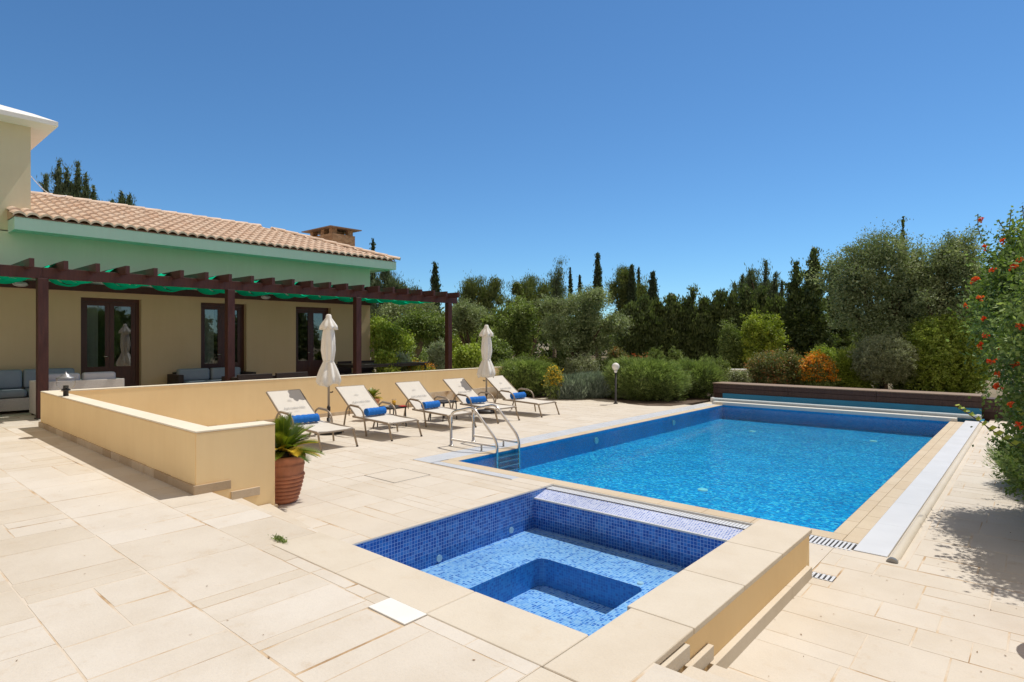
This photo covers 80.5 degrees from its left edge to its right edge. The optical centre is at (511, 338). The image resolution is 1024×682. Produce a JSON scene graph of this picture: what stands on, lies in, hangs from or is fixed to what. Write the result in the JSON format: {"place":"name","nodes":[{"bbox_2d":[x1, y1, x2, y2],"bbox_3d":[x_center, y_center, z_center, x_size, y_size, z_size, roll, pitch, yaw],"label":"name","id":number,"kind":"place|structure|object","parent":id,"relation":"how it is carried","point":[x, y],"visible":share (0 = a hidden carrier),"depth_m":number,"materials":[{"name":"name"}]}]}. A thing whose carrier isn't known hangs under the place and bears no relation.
{"place":"outdoors","nodes":[
{"label":"outdoors","id":0,"kind":"place"},
{"bbox_2d":[4,387,501,424],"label":"house terrace","id":1,"kind":"structure","parent":0,"point":[29,417],"depth_m":16.72,"materials":[{"name":"stone"}]},
{"bbox_2d":[0,368,80,411],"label":"sofa","id":2,"kind":"object","parent":1,"relation":"on","point":[14,390],"visible":0.48,"depth_m":11.96,"materials":[{"name":"grey fabric"}]},
{"bbox_2d":[29,371,123,414],"bbox_3d":[-8.561,1.060,11.930,0.710,0.800,1.400,0,0,41],"label":"sofa","id":3,"kind":"object","parent":1,"relation":"on","point":[88,380],"visible":0.37,"depth_m":11.68,"materials":[{"name":"beige fabric"}]},
{"bbox_2d":[167,367,255,383],"bbox_3d":[-7.339,1.065,14.842,0.700,0.690,1.840,0,0,41],"label":"sofa","id":4,"kind":"object","parent":1,"relation":"on","point":[191,375],"visible":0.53,"depth_m":14.65,"materials":[{"name":"fabric"}]},
{"bbox_2d":[0,258,459,419],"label":"pergola","id":5,"kind":"object","parent":1,"relation":"on","point":[42,285],"visible":0.83,"depth_m":13.53,"materials":[{"name":"brown wood"}]},
{"bbox_2d":[0,279,408,304],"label":"shade cloth","id":6,"kind":"object","parent":5,"relation":"attached to","point":[114,286],"visible":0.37,"depth_m":14.79,"materials":[{"name":"fabric"}]},
{"bbox_2d":[0,264,431,303],"bbox_3d":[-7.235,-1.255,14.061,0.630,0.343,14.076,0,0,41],"label":"shade cloth","id":7,"kind":"object","parent":5,"relation":"attached to","point":[9,279],"visible":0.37,"depth_m":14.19,"materials":[{"name":"fabric"}]},
{"bbox_2d":[221,373,272,380],"bbox_3d":[-6.089,1.110,13.956,0.730,0.620,0.900,0,0,41],"label":"armchair","id":8,"kind":"object","parent":1,"relation":"on","point":[253,376],"visible":0.31,"depth_m":13.70,"materials":[{"name":"wicker"}]},
{"bbox_2d":[272,372,307,378],"bbox_3d":[-5.499,1.110,14.635,0.730,0.620,0.900,0,0,41],"label":"armchair","id":9,"kind":"object","parent":1,"relation":"on","point":[290,375],"visible":0.3,"depth_m":14.36,"materials":[{"name":"wicker"}]},
{"bbox_2d":[335,361,428,370],"bbox_3d":[-3.770,1.085,17.703,1.000,0.750,2.700,0,0,41],"label":"dining table","id":10,"kind":"object","parent":1,"relation":"on","point":[367,365],"visible":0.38,"depth_m":17.36,"materials":[{"name":"metal"}]},
{"bbox_2d":[372,349,401,372],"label":"shrub","id":11,"kind":"object","parent":1,"relation":"on","point":[387,358],"visible":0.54,"depth_m":17.47,"materials":[{"name":"green plant"}]},
{"bbox_2d":[369,313,418,361],"bbox_3d":[-4.008,0.360,19.494,1.938,2.372,1.832,0,0,41],"label":"shrub","id":12,"kind":"object","parent":1,"relation":"on","point":[385,336],"visible":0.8,"depth_m":19.19,"materials":[{"name":"green plant"}]},
{"bbox_2d":[426,336,444,369],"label":"ball shrub","id":13,"kind":"object","parent":1,"relation":"on","point":[436,356],"visible":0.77,"depth_m":19.14,"materials":[{"name":"green plant"}]},
{"bbox_2d":[452,343,481,368],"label":"shrub","id":14,"kind":"object","parent":1,"relation":"on","point":[468,357],"visible":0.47,"depth_m":19.34,"materials":[{"name":"green plant"}]},
{"bbox_2d":[0,412,701,681],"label":"terrace","id":15,"kind":"structure","parent":0,"point":[138,602],"depth_m":3.40,"materials":[{"name":"stone"}]},
{"bbox_2d":[368,598,426,625],"bbox_3d":[-0.615,1.472,3.239,0.309,0.037,0.151,0,0,41],"label":"skimmer lid","id":16,"kind":"object","parent":15,"relation":"in","point":[403,614],"visible":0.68,"depth_m":3.22,"materials":[{"name":"white plastic"}]},
{"bbox_2d":[272,484,811,681],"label":"spa pool","id":17,"kind":"structure","parent":15,"relation":"in","point":[556,586],"depth_m":4.39,"materials":[{"name":"blue tile"}]},
{"bbox_2d":[0,0,1023,422],"label":"sky","id":18,"kind":"structure","parent":0,"point":[687,142],"materials":[{"name":"blue"}]},
{"bbox_2d":[370,343,1023,421],"bbox_3d":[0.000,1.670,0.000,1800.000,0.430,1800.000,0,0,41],"label":"ground","id":19,"kind":"structure","parent":0,"point":[994,392],"depth_m":24.13,"materials":[{"name":"brown soil"}]},
{"bbox_2d":[32,157,99,200],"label":"pine tree","id":20,"kind":"object","parent":19,"relation":"on","point":[67,187],"visible":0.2,"depth_m":28.90,"materials":[{"name":"green plant"}]},
{"bbox_2d":[106,190,136,205],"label":"pine tree","id":21,"kind":"object","parent":19,"relation":"on","point":[122,199],"visible":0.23,"depth_m":30.93,"materials":[{"name":"green plant"}]},
{"bbox_2d":[0,105,400,386],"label":"villa","id":22,"kind":"object","parent":19,"relation":"on","point":[145,339],"visible":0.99,"depth_m":14.52,"materials":[{"name":"paint"}]},
{"bbox_2d":[87,305,97,366],"bbox_3d":[-9.483,0.300,13.591,0.060,2.220,0.300,0,0,41],"label":"curtain","id":23,"kind":"object","parent":22,"relation":"hanging from","point":[92,336],"visible":0.42,"depth_m":13.63,"materials":[{"name":"fabric"}]},
{"bbox_2d":[83,301,109,372],"bbox_3d":[-9.329,0.306,13.563,0.050,2.268,0.516,0,0,41],"label":"door","id":24,"kind":"structure","parent":22,"relation":"in","point":[107,304],"depth_m":13.59,"materials":[{"name":"brown wood"}]},
{"bbox_2d":[104,302,134,386],"bbox_3d":[-9.009,0.306,13.887,0.108,2.268,0.648,0,0,41],"label":"door","id":25,"kind":"structure","parent":22,"relation":"in","point":[126,372],"depth_m":13.99,"materials":[{"name":"brown wood"}]},
{"bbox_2d":[205,310,213,363],"bbox_3d":[-7.828,0.300,15.498,0.060,2.220,0.350,0,0,41],"label":"curtain","id":26,"kind":"object","parent":22,"relation":"hanging from","point":[209,336],"visible":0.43,"depth_m":15.55,"materials":[{"name":"fabric"}]},
{"bbox_2d":[202,306,220,369],"bbox_3d":[-7.689,0.306,15.453,0.050,2.268,0.501,0,0,41],"label":"door","id":27,"kind":"structure","parent":22,"relation":"in","point":[209,365],"depth_m":15.47,"materials":[{"name":"brown wood"}]},
{"bbox_2d":[217,307,240,368],"bbox_3d":[-7.379,0.306,15.766,0.108,2.268,0.633,0,0,41],"label":"door","id":28,"kind":"structure","parent":22,"relation":"in","point":[238,309],"depth_m":15.91,"materials":[{"name":"brown wood"}]},
{"bbox_2d":[296,310,310,376],"bbox_3d":[-6.016,0.306,17.381,0.050,2.268,0.486,0,0,41],"label":"door","id":29,"kind":"structure","parent":22,"relation":"in","point":[301,366],"depth_m":17.47,"materials":[{"name":"brown wood"}]},
{"bbox_2d":[308,310,325,376],"bbox_3d":[-5.716,0.306,17.682,0.108,2.268,0.618,0,0,41],"label":"door","id":30,"kind":"structure","parent":22,"relation":"in","point":[315,364],"depth_m":17.61,"materials":[{"name":"brown wood"}]},
{"bbox_2d":[370,271,417,320],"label":"pine tree","id":31,"kind":"object","parent":19,"relation":"on","point":[387,279],"visible":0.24,"depth_m":30.56,"materials":[{"name":"plant"}]},
{"bbox_2d":[371,302,441,338],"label":"olive tree","id":32,"kind":"object","parent":19,"relation":"on","point":[391,309],"visible":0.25,"depth_m":24.39,"materials":[{"name":"green plant"}]},
{"bbox_2d":[430,261,441,336],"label":"cypress tree","id":33,"kind":"object","parent":19,"relation":"on","point":[435,284],"visible":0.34,"depth_m":31.89,"materials":[{"name":"green plant"}]},
{"bbox_2d":[452,295,495,346],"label":"olive tree","id":34,"kind":"object","parent":19,"relation":"on","point":[466,320],"visible":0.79,"depth_m":25.59,"materials":[{"name":"green plant"}]},
{"bbox_2d":[457,270,511,337],"bbox_3d":[-1.767,-0.949,33.210,3.259,5.697,3.039,0,0,-15],"label":"pine tree","id":35,"kind":"object","parent":19,"relation":"on","point":[485,295],"visible":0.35,"depth_m":32.64,"materials":[{"name":"green plant"}]},
{"bbox_2d":[477,333,514,366],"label":"shrub","id":36,"kind":"object","parent":19,"relation":"on","point":[500,351],"visible":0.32,"depth_m":19.76,"materials":[{"name":"green plant"}]},
{"bbox_2d":[474,290,547,359],"bbox_3d":[0.014,0.030,22.487,2.924,3.740,2.341,0,0,-7],"label":"citrus tree","id":37,"kind":"object","parent":19,"relation":"on","point":[515,326],"visible":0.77,"depth_m":22.07,"materials":[{"name":"green plant"}]},
{"bbox_2d":[503,269,556,355],"bbox_3d":[0.979,-1.126,35.125,3.346,6.052,2.870,0,0,-5],"label":"pine tree","id":38,"kind":"object","parent":19,"relation":"on","point":[529,285],"visible":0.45,"depth_m":34.79,"materials":[{"name":"green plant"}]},
{"bbox_2d":[542,254,572,358],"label":"pine tree","id":39,"kind":"object","parent":19,"relation":"on","point":[558,283],"visible":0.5,"depth_m":37.60,"materials":[{"name":"green plant"}]},
{"bbox_2d":[592,252,603,359],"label":"cypress tree","id":40,"kind":"object","parent":19,"relation":"on","point":[597,278],"visible":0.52,"depth_m":35.89,"materials":[{"name":"green plant"}]},
{"bbox_2d":[526,393,710,405],"bbox_3d":[4.045,1.828,20.454,6.300,0.080,7.800,0,0,41],"label":"planting bed","id":41,"kind":"object","parent":19,"relation":"on","point":[688,401],"visible":0.26,"depth_m":17.24,"materials":[{"name":"soil"}]},
{"bbox_2d":[494,355,560,396],"bbox_3d":[0.338,1.162,19.084,2.544,1.389,2.326,0,0,41],"label":"rosemary bush","id":42,"kind":"object","parent":41,"relation":"on","point":[517,373],"visible":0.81,"depth_m":18.58,"materials":[{"name":"green plant"}]},
{"bbox_2d":[541,363,564,398],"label":"flower clump","id":43,"kind":"object","parent":41,"relation":"in","point":[553,373],"visible":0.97,"depth_m":17.89,"materials":[{"name":"yellow plant"}]},
{"bbox_2d":[551,369,591,399],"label":"lavender","id":44,"kind":"object","parent":41,"relation":"on","point":[572,386],"visible":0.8,"depth_m":17.89,"materials":[{"name":"green plant"}]},
{"bbox_2d":[559,351,602,374],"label":"shrub","id":45,"kind":"object","parent":41,"relation":"on","point":[572,364],"visible":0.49,"depth_m":19.77,"materials":[{"name":"green plant"}]},
{"bbox_2d":[534,282,637,360],"bbox_3d":[2.572,-0.058,21.536,3.747,3.916,3.443,0,0,-4],"label":"olive tree","id":46,"kind":"object","parent":41,"relation":"on","point":[570,326],"visible":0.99,"depth_m":20.82,"materials":[{"name":"green plant"}]},
{"bbox_2d":[578,366,612,398],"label":"lavender","id":47,"kind":"object","parent":41,"relation":"on","point":[599,390],"visible":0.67,"depth_m":18.05,"materials":[{"name":"green plant"}]},
{"bbox_2d":[602,353,696,401],"bbox_3d":[4.087,1.131,17.919,2.828,1.448,2.358,0,0,41],"label":"rosemary bush","id":48,"kind":"object","parent":41,"relation":"on","point":[646,378],"visible":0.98,"depth_m":17.36,"materials":[{"name":"green plant"}]},
{"bbox_2d":[665,354,727,397],"bbox_3d":[5.488,1.134,18.562,2.158,1.443,1.813,0,0,41],"label":"rosemary bush","id":49,"kind":"object","parent":41,"relation":"on","point":[706,374],"visible":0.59,"depth_m":18.10,"materials":[{"name":"green plant"}]},
{"bbox_2d":[604,264,644,315],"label":"pine tree","id":50,"kind":"object","parent":19,"relation":"on","point":[617,288],"visible":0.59,"depth_m":37.56,"materials":[{"name":"green plant"}]},
{"bbox_2d":[612,298,649,357],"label":"hedge conifer","id":51,"kind":"object","parent":19,"relation":"on","point":[629,345],"visible":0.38,"depth_m":25.73,"materials":[{"name":"green plant"}]},
{"bbox_2d":[624,264,637,311],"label":"cypress tree","id":52,"kind":"object","parent":19,"relation":"on","point":[632,289],"visible":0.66,"depth_m":36.86,"materials":[{"name":"green plant"}]},
{"bbox_2d":[631,295,661,357],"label":"hedge conifer","id":53,"kind":"object","parent":19,"relation":"on","point":[645,315],"visible":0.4,"depth_m":25.80,"materials":[{"name":"green plant"}]},
{"bbox_2d":[278,397,1023,681],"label":"pool deck","id":54,"kind":"structure","parent":19,"relation":"on","point":[927,625],"depth_m":4.98,"materials":[{"name":"stone"}]},
{"bbox_2d":[38,367,504,507],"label":"terrace wall","id":55,"kind":"structure","parent":54,"relation":"on","point":[203,438],"depth_m":8.00,"materials":[{"name":"paint"}]},
{"bbox_2d":[234,498,317,531],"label":"steps","id":56,"kind":"structure","parent":54,"relation":"on","point":[270,509],"depth_m":5.74,"materials":[{"name":"stone"}]},
{"bbox_2d":[275,452,305,504],"bbox_3d":[-2.537,1.539,6.689,0.486,0.522,0.486,0,0,41],"label":"terracotta pot","id":57,"kind":"object","parent":54,"relation":"on","point":[289,474],"visible":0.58,"depth_m":6.53,"materials":[{"name":"ceramic"}]},
{"bbox_2d":[256,411,325,462],"bbox_3d":[-2.540,1.085,6.675,0.887,0.562,0.903,0,0,41],"label":"cycad","id":58,"kind":"object","parent":57,"relation":"in","point":[287,436],"visible":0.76,"depth_m":6.60,"materials":[{"name":"green plant"}]},
{"bbox_2d":[266,389,357,451],"bbox_3d":[-3.473,1.370,10.405,1.800,0.871,0.785,0,0,40],"label":"sun lounger","id":59,"kind":"object","parent":54,"relation":"on","point":[294,401],"visible":0.92,"depth_m":10.66,"materials":[{"name":"fabric"}]},
{"bbox_2d":[290,413,319,423],"bbox_3d":[-3.574,1.379,10.437,0.506,0.148,0.146,0,0,-44],"label":"rolled towel","id":60,"kind":"object","parent":59,"relation":"on","point":[304,418],"visible":0.92,"depth_m":10.40,"materials":[{"name":"blue fabric"}]},
{"bbox_2d":[316,314,341,434],"bbox_3d":[-3.489,0.666,11.504,0.500,2.269,0.510,0,0,-34],"label":"parasol","id":61,"kind":"object","parent":54,"relation":"on","point":[328,374],"visible":0.95,"depth_m":11.40,"materials":[{"name":"fabric"}]},
{"bbox_2d":[335,385,422,440],"bbox_3d":[-2.557,1.370,11.461,1.799,0.871,0.785,0,0,41],"label":"sun lounger","id":62,"kind":"object","parent":54,"relation":"on","point":[358,399],"visible":0.99,"depth_m":11.63,"materials":[{"name":"fabric"}]},
{"bbox_2d":[364,468,428,482],"bbox_3d":[-1.516,1.825,7.988,0.640,0.051,0.600,0,0,41],"label":"inspection cover","id":63,"kind":"object","parent":54,"relation":"on","point":[396,475],"visible":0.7,"depth_m":7.96,"materials":[{"name":"stone"}]},
{"bbox_2d":[395,381,476,427],"bbox_3d":[-1.619,1.370,12.603,1.800,0.871,0.785,0,0,41],"label":"sun lounger","id":64,"kind":"object","parent":54,"relation":"on","point":[416,394],"visible":0.97,"depth_m":12.81,"materials":[{"name":"metal"}]},
{"bbox_2d":[443,378,519,423],"bbox_3d":[-0.723,1.370,13.665,1.800,0.871,0.785,0,0,42],"label":"sun lounger","id":65,"kind":"object","parent":54,"relation":"on","point":[462,389],"visible":0.95,"depth_m":13.88,"materials":[{"name":"metal"}]},
{"bbox_2d":[477,325,496,413],"bbox_3d":[-0.621,0.729,14.696,0.500,2.141,0.508,0,0,-14],"label":"parasol","id":66,"kind":"object","parent":54,"relation":"on","point":[486,369],"visible":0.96,"depth_m":14.59,"materials":[{"name":"fabric"}]},
{"bbox_2d":[485,375,559,416],"bbox_3d":[0.224,1.370,14.665,1.800,0.871,0.785,0,0,40],"label":"sun lounger","id":67,"kind":"object","parent":54,"relation":"on","point":[503,386],"visible":0.97,"depth_m":14.80,"materials":[{"name":"metal"}]},
{"bbox_2d":[682,665,760,681],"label":"steps","id":68,"kind":"structure","parent":54,"relation":"on","point":[714,673],"depth_m":2.98,"materials":[{"name":"stone"}]},
{"bbox_2d":[946,206,1023,504],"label":"trumpet vine","id":69,"kind":"object","parent":54,"relation":"on","point":[998,299],"visible":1,"depth_m":5.96,"materials":[{"name":"green plant"}]},
{"bbox_2d":[647,270,659,307],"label":"cypress tree","id":70,"kind":"object","parent":19,"relation":"on","point":[652,290],"visible":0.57,"depth_m":35.86,"materials":[{"name":"green plant"}]},
{"bbox_2d":[647,297,677,361],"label":"hedge conifer","id":71,"kind":"object","parent":19,"relation":"on","point":[659,327],"visible":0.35,"depth_m":25.94,"materials":[{"name":"green plant"}]},
{"bbox_2d":[653,292,689,358],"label":"hedge conifer","id":72,"kind":"object","parent":19,"relation":"on","point":[672,305],"visible":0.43,"depth_m":25.97,"materials":[{"name":"green plant"}]},
{"bbox_2d":[676,294,704,360],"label":"hedge conifer","id":73,"kind":"object","parent":19,"relation":"on","point":[690,324],"visible":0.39,"depth_m":25.90,"materials":[{"name":"green plant"}]},
{"bbox_2d":[370,303,1011,360],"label":"distant wood","id":74,"kind":"object","parent":19,"relation":"on","point":[547,353],"depth_m":45.99,"materials":[{"name":"green plant"}]},
{"bbox_2d":[681,282,703,359],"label":"hedge conifer","id":75,"kind":"object","parent":19,"relation":"on","point":[692,293],"visible":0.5,"depth_m":25.97,"materials":[{"name":"green plant"}]},
{"bbox_2d":[409,401,987,581],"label":"swimming pool","id":76,"kind":"structure","parent":19,"relation":"in","point":[876,483],"depth_m":9.77,"materials":[{"name":"tile"}]},
{"bbox_2d":[448,404,519,470],"bbox_3d":[-0.456,1.626,10.041,1.140,1.028,0.619,0,0,41],"label":"pool ladder","id":77,"kind":"object","parent":76,"relation":"on","point":[494,438],"visible":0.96,"depth_m":9.89,"materials":[{"name":"metal"}]},
{"bbox_2d":[710,382,984,421],"bbox_3d":[8.184,1.789,15.526,6.248,1.022,1.320,0,0,41],"label":"pool cover housing","id":78,"kind":"object","parent":76,"relation":"on","point":[931,403],"visible":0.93,"depth_m":15.14,"materials":[{"name":"wood"}]},
{"bbox_2d":[689,295,716,361],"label":"hedge conifer","id":79,"kind":"object","parent":19,"relation":"on","point":[704,303],"visible":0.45,"depth_m":25.80,"materials":[{"name":"green plant"}]},
{"bbox_2d":[699,353,731,381],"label":"shrub","id":80,"kind":"object","parent":19,"relation":"on","point":[725,364],"visible":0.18,"depth_m":21.34,"materials":[{"name":"green plant"}]},
{"bbox_2d":[699,287,734,360],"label":"hedge conifer","id":81,"kind":"object","parent":19,"relation":"on","point":[717,308],"visible":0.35,"depth_m":25.71,"materials":[{"name":"green plant"}]},
{"bbox_2d":[714,315,746,381],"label":"shrub","id":82,"kind":"object","parent":19,"relation":"on","point":[730,350],"visible":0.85,"depth_m":23.27,"materials":[{"name":"green plant"}]},
{"bbox_2d":[718,289,748,380],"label":"hedge conifer","id":83,"kind":"object","parent":19,"relation":"on","point":[731,298],"visible":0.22,"depth_m":25.58,"materials":[{"name":"green plant"}]},
{"bbox_2d":[725,367,757,382],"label":"shrub","id":84,"kind":"object","parent":19,"relation":"on","point":[740,376],"visible":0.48,"depth_m":18.67,"materials":[{"name":"green plant"}]},
{"bbox_2d":[734,282,765,368],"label":"hedge conifer","id":85,"kind":"object","parent":19,"relation":"on","point":[747,295],"visible":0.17,"depth_m":25.48,"materials":[{"name":"green plant"}]},
{"bbox_2d":[728,258,785,301],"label":"pine tree","id":86,"kind":"object","parent":19,"relation":"on","point":[766,283],"visible":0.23,"depth_m":28.95,"materials":[{"name":"green plant"}]},
{"bbox_2d":[737,263,780,301],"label":"pine tree","id":87,"kind":"object","parent":19,"relation":"on","point":[756,277],"visible":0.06,"depth_m":29.22,"materials":[{"name":"green plant"}]},
{"bbox_2d":[736,308,790,368],"bbox_3d":[9.514,0.325,23.037,2.016,3.048,1.528,0,0,2],"label":"shrub","id":88,"kind":"object","parent":19,"relation":"on","point":[756,335],"visible":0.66,"depth_m":22.72,"materials":[{"name":"green plant"}]},
{"bbox_2d":[754,285,781,324],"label":"hedge conifer","id":89,"kind":"object","parent":19,"relation":"on","point":[761,294],"visible":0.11,"depth_m":25.85,"materials":[{"name":"green plant"}]},
{"bbox_2d":[740,346,805,384],"bbox_3d":[8.251,1.023,18.857,2.026,1.617,1.681,0,0,-6],"label":"shrub","id":90,"kind":"object","parent":19,"relation":"on","point":[764,367],"visible":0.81,"depth_m":18.54,"materials":[{"name":"green plant"}]},
{"bbox_2d":[766,293,786,337],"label":"hedge conifer","id":91,"kind":"object","parent":19,"relation":"on","point":[775,304],"visible":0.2,"depth_m":25.48,"materials":[{"name":"green plant"}]},
{"bbox_2d":[776,258,808,358],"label":"conifer tree","id":92,"kind":"object","parent":19,"relation":"on","point":[791,287],"visible":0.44,"depth_m":24.83,"materials":[{"name":"green plant"}]},
{"bbox_2d":[787,245,845,382],"bbox_3d":[12.272,-0.950,24.564,2.636,5.699,2.575,0,0,41],"label":"conifer tree","id":93,"kind":"object","parent":19,"relation":"on","point":[813,321],"visible":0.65,"depth_m":24.16,"materials":[{"name":"green plant"}]},
{"bbox_2d":[794,349,840,386],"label":"flower clump","id":94,"kind":"object","parent":19,"relation":"on","point":[818,370],"visible":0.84,"depth_m":18.03,"materials":[{"name":"orange plant"}]},
{"bbox_2d":[803,343,836,383],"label":"shrub","id":95,"kind":"object","parent":19,"relation":"on","point":[824,350],"visible":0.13,"depth_m":21.88,"materials":[{"name":"green plant"}]},
{"bbox_2d":[821,269,857,353],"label":"conifer tree","id":96,"kind":"object","parent":19,"relation":"on","point":[847,336],"visible":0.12,"depth_m":24.49,"materials":[{"name":"green plant"}]},
{"bbox_2d":[830,340,879,388],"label":"shrub","id":97,"kind":"object","parent":19,"relation":"on","point":[848,376],"visible":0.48,"depth_m":18.32,"materials":[{"name":"green plant"}]},
{"bbox_2d":[796,217,950,388],"bbox_3d":[11.735,-1.018,19.520,4.517,5.836,3.674,0,0,5],"label":"olive tree","id":98,"kind":"object","parent":19,"relation":"on","point":[854,283],"visible":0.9,"depth_m":18.83,"materials":[{"name":"green plant"}]},
{"bbox_2d":[846,331,919,388],"bbox_3d":[11.001,0.838,17.911,1.896,2.124,1.754,0,0,41],"label":"topiary shrub","id":99,"kind":"object","parent":19,"relation":"on","point":[877,358],"visible":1,"depth_m":17.56,"materials":[{"name":"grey plant"}]},
{"bbox_2d":[887,367,929,390],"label":"shrub","id":100,"kind":"object","parent":19,"relation":"on","point":[900,385],"visible":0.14,"depth_m":17.98,"materials":[{"name":"green plant"}]},
{"bbox_2d":[878,220,995,390],"bbox_3d":[13.580,-0.845,18.873,3.650,5.489,3.262,0,0,-2],"label":"olive tree","id":101,"kind":"object","parent":19,"relation":"on","point":[953,251],"visible":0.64,"depth_m":18.34,"materials":[{"name":"green plant"}]},
{"bbox_2d":[900,309,995,396],"bbox_3d":[12.842,0.476,17.916,2.825,2.715,2.040,0,0,16],"label":"clipped shrub","id":102,"kind":"object","parent":19,"relation":"on","point":[942,365],"visible":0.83,"depth_m":17.47,"materials":[{"name":"green plant"}]},
{"bbox_2d":[987,419,1012,428],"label":"deck","id":103,"kind":"structure","parent":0,"point":[991,421],"depth_m":12.85,"materials":[{"name":"stone"}]},
{"bbox_2d":[982,397,1017,419],"bbox_3d":[11.255,1.580,13.291,1.460,0.480,0.470,0,0,41],"label":"timber box","id":104,"kind":"object","parent":103,"relation":"on","point":[989,414],"visible":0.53,"depth_m":13.53,"materials":[{"name":"brown wood"}]},
{"bbox_2d":[981,431,1023,496],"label":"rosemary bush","id":105,"kind":"object","parent":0,"point":[1004,464],"visible":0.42,"depth_m":7.30,"materials":[{"name":"green plant"}]},
{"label":"gravel path","id":106,"kind":"structure","parent":0,"visible":0},
{"bbox_2d":[388,305,457,365],"bbox_3d":[-3.150,0.210,20.590,1.776,2.755,2.610,0,0,79],"label":"gnarled tree","id":107,"kind":"object","parent":106,"relation":"on","point":[427,327],"visible":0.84,"depth_m":20.26,"materials":[{"name":"green plant"}]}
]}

